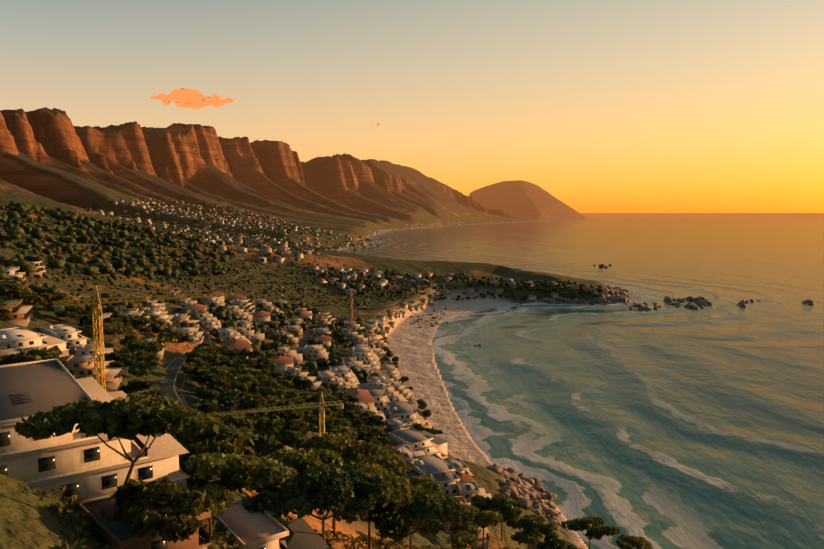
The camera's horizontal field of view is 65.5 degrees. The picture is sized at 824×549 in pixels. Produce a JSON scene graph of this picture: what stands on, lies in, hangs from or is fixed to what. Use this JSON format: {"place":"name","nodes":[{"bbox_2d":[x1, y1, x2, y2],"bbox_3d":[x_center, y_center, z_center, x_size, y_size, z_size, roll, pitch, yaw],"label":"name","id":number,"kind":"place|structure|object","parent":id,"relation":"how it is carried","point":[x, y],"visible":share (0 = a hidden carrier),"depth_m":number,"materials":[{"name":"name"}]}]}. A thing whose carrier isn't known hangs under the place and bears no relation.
{"place":"outdoors","nodes":[
{"label":"outdoors","id":0,"kind":"place"},
{"bbox_2d":[150,88,379,125],"bbox_3d":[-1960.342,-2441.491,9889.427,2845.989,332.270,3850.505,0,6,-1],"label":"cloud","id":1,"kind":"structure","parent":0,"point":[190,98],"depth_m":8206.83,"materials":[{"name":"orange"}]},
{"bbox_2d":[0,107,611,548],"bbox_3d":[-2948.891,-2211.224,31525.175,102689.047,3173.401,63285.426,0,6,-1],"label":"terrain","id":2,"kind":"structure","parent":0,"point":[50,159],"depth_m":2594.16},
{"bbox_2d":[52,285,233,389],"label":"crane","id":3,"kind":"object","parent":2,"relation":"on","point":[98,343],"visible":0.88,"depth_m":217.90,"materials":[{"name":"yellow metal"}]},
{"bbox_2d":[54,304,163,339],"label":"crane counterweight","id":4,"kind":"object","parent":3,"relation":"attached to","point":[59,309],"visible":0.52,"depth_m":210.82,"materials":[{"name":"grey concrete"}]},
{"bbox_2d":[0,261,491,548],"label":"houses","id":5,"kind":"structure","parent":2,"relation":"on","point":[94,469],"depth_m":75.17,"materials":[{"name":"paint"}]},
{"bbox_2d":[84,198,463,270],"bbox_3d":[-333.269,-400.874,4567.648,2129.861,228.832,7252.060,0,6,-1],"label":"distant houses","id":6,"kind":"structure","parent":2,"relation":"on","point":[284,247],"depth_m":2493.63,"materials":[{"name":"paint"}]},
{"bbox_2d":[211,391,342,445],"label":"crane","id":7,"kind":"object","parent":2,"relation":"on","point":[289,408],"visible":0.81,"depth_m":262.74,"materials":[{"name":"yellow metal"}]},
{"bbox_2d":[268,404,343,431],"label":"crane counterweight","id":8,"kind":"object","parent":7,"relation":"attached to","point":[339,406],"visible":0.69,"depth_m":267.00,"materials":[{"name":"grey concrete"}]},
{"bbox_2d":[159,299,404,404],"bbox_3d":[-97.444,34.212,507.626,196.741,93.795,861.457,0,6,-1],"label":"road","id":9,"kind":"structure","parent":2,"relation":"on","point":[173,368],"depth_m":334.65,"materials":[{"name":"grey asphalt"}]},
{"bbox_2d":[171,302,407,532],"bbox_3d":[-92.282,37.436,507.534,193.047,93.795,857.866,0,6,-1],"label":"road markings","id":10,"kind":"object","parent":2,"relation":"on","point":[185,404],"visible":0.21,"depth_m":277.42,"materials":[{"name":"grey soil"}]},
{"bbox_2d":[8,292,593,548],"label":"trunks","id":11,"kind":"object","parent":2,"relation":"on","point":[141,453],"visible":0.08,"depth_m":101.42,"materials":[{"name":"brown plant"}]},
{"bbox_2d":[0,198,610,417],"bbox_3d":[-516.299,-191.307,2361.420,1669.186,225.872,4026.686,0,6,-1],"label":"trees","id":12,"kind":"object","parent":2,"relation":"on","point":[119,246],"visible":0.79,"depth_m":698.33,"materials":[{"name":"green plant"}]},
{"bbox_2d":[0,281,652,548],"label":"trees","id":13,"kind":"object","parent":2,"relation":"on","point":[276,475],"visible":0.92,"depth_m":119.39,"materials":[{"name":"green plant"}]},
{"bbox_2d":[65,267,608,480],"bbox_3d":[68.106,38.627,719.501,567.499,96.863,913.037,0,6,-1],"label":"town","id":14,"kind":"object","parent":2,"relation":"on","point":[424,452],"visible":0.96,"depth_m":461.79,"materials":[{"name":"paint"}]},
{"bbox_2d":[348,291,352,320],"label":"crane","id":15,"kind":"object","parent":2,"relation":"on","point":[351,306],"visible":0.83,"depth_m":708.32,"materials":[{"name":"orange"}]},
{"bbox_2d":[282,268,436,516],"bbox_3d":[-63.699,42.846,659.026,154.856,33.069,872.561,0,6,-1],"label":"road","id":16,"kind":"structure","parent":2,"relation":"on","point":[303,343],"depth_m":545.51,"materials":[{"name":"grey asphalt"}]},
{"bbox_2d":[322,268,406,445],"bbox_3d":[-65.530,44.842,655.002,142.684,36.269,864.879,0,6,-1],"label":"victoria road","id":17,"kind":"structure","parent":16,"relation":"on","point":[356,273],"depth_m":1055.69,"materials":[{"name":"grey asphalt"}]},
{"bbox_3d":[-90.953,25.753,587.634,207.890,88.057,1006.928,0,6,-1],"label":"wheels","id":18,"kind":"object","parent":16,"relation":"on","visible":0},
{"bbox_2d":[161,272,413,546],"bbox_3d":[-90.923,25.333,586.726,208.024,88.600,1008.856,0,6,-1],"label":"cars","id":19,"kind":"object","parent":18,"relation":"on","point":[283,542],"visible":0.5,"depth_m":567.01,"materials":[{"name":"paint"}]},
{"bbox_2d":[25,222,813,524],"bbox_3d":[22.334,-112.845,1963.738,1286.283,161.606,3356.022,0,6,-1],"label":"rocks","id":20,"kind":"object","parent":2,"relation":"on","point":[518,487],"visible":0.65,"depth_m":374.79,"materials":[{"name":"stone"}]},
{"bbox_2d":[0,0,823,212],"label":"sky","id":21,"kind":"structure","parent":0,"point":[602,106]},
{"bbox_2d":[339,213,823,548],"bbox_3d":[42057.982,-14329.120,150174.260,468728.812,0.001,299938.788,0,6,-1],"label":"sea","id":22,"kind":"structure","parent":0,"point":[666,425],"depth_m":609.28,"materials":[{"name":"teal liquid"}]},
{"bbox_3d":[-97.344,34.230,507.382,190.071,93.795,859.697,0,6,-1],"label":"kloof road","id":23,"kind":"object","parent":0,"visible":0},
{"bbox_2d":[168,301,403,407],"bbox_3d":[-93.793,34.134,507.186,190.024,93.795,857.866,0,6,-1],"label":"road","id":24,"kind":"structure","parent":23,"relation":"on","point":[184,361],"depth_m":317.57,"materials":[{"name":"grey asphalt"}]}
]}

